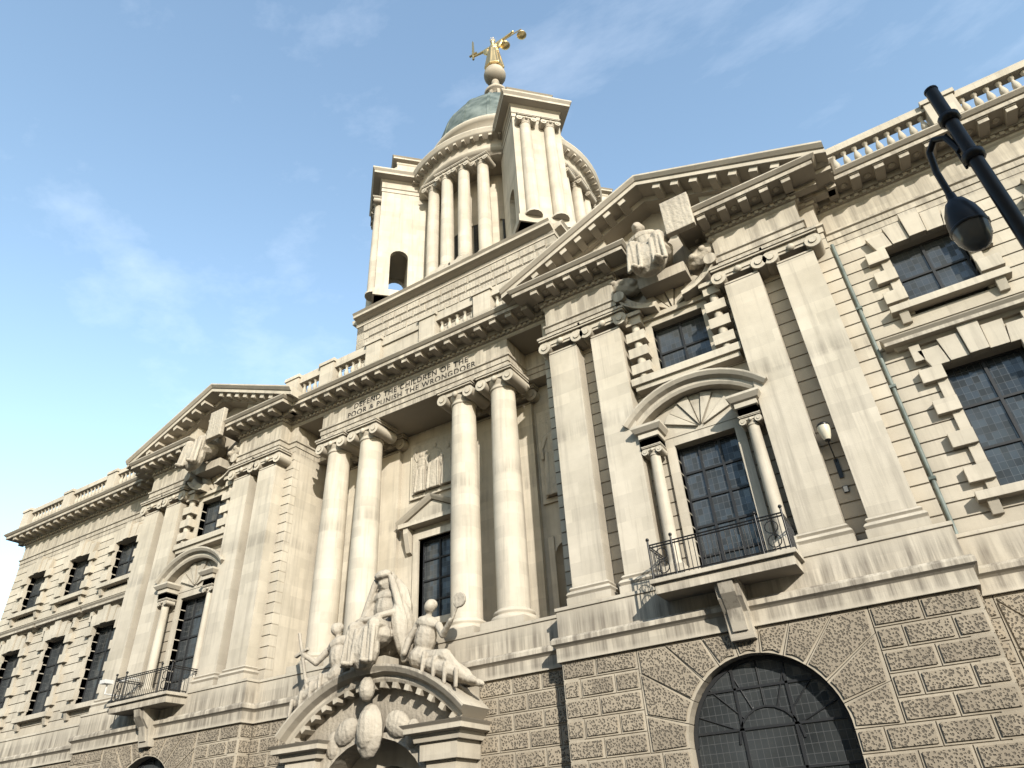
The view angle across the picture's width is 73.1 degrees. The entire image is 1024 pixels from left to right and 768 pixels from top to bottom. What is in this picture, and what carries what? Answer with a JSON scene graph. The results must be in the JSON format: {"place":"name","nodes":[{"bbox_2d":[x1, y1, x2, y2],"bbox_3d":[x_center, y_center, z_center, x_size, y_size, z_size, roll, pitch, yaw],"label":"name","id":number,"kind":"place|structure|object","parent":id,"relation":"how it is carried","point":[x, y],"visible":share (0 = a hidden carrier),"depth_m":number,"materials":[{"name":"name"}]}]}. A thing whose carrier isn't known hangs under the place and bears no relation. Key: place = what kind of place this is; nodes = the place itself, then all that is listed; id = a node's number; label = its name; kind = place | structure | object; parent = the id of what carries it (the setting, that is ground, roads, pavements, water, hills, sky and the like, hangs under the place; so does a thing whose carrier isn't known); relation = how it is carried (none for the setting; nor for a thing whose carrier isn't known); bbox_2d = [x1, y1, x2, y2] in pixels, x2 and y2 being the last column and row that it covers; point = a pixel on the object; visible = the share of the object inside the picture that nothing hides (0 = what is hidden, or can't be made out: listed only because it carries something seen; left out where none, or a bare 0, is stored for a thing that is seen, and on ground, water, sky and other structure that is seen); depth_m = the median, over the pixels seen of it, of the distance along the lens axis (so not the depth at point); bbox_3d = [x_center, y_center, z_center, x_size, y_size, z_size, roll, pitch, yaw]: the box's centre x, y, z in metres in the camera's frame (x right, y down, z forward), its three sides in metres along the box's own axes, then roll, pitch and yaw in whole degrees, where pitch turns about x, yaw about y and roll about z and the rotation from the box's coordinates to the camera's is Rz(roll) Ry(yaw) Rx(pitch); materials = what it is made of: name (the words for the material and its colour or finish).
{"place":"outdoors","nodes":[
{"label":"outdoors","id":0,"kind":"place"},
{"bbox_2d":[0,60,1023,767],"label":"building","id":1,"kind":"structure","parent":0,"point":[776,520],"depth_m":23.68,"materials":[{"name":"stone"}]},
{"bbox_2d":[354,356,467,408],"bbox_3d":[-4.710,-0.013,31.534,6.573,0.292,0.008,-21,-38,24],"label":"inscription","id":2,"kind":"object","parent":1,"relation":"attached to","point":[409,382],"visible":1,"depth_m":31.46,"materials":[{"name":"grey stone"}]},
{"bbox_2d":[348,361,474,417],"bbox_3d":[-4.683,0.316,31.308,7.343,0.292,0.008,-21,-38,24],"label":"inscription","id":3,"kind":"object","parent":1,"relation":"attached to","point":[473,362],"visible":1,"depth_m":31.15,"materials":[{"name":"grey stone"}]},
{"bbox_2d":[174,192,714,759],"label":"stone sculpture groups","id":4,"kind":"object","parent":1,"relation":"on","point":[386,624],"visible":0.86,"depth_m":24.55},
{"bbox_2d":[472,30,513,68],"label":"lady justice statue","id":5,"kind":"object","parent":1,"relation":"on","point":[491,52],"visible":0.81,"depth_m":60.66,"materials":[{"name":"gold metal"}]},
{"bbox_2d":[469,29,526,60],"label":"sword and scales","id":6,"kind":"object","parent":5,"relation":"attached to","point":[521,35],"visible":1,"depth_m":60.53,"materials":[{"name":"metal"}]},
{"bbox_2d":[0,0,1023,619],"label":"sky","id":7,"kind":"structure","parent":0,"point":[185,185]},
{"bbox_3d":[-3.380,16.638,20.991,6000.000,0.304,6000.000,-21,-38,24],"label":"ground","id":8,"kind":"structure","parent":0,"visible":0},
{"bbox_2d":[924,85,1023,251],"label":"street lamp","id":9,"kind":"object","parent":8,"relation":"on","point":[968,225],"visible":1,"depth_m":5.63,"materials":[{"name":"metal"}]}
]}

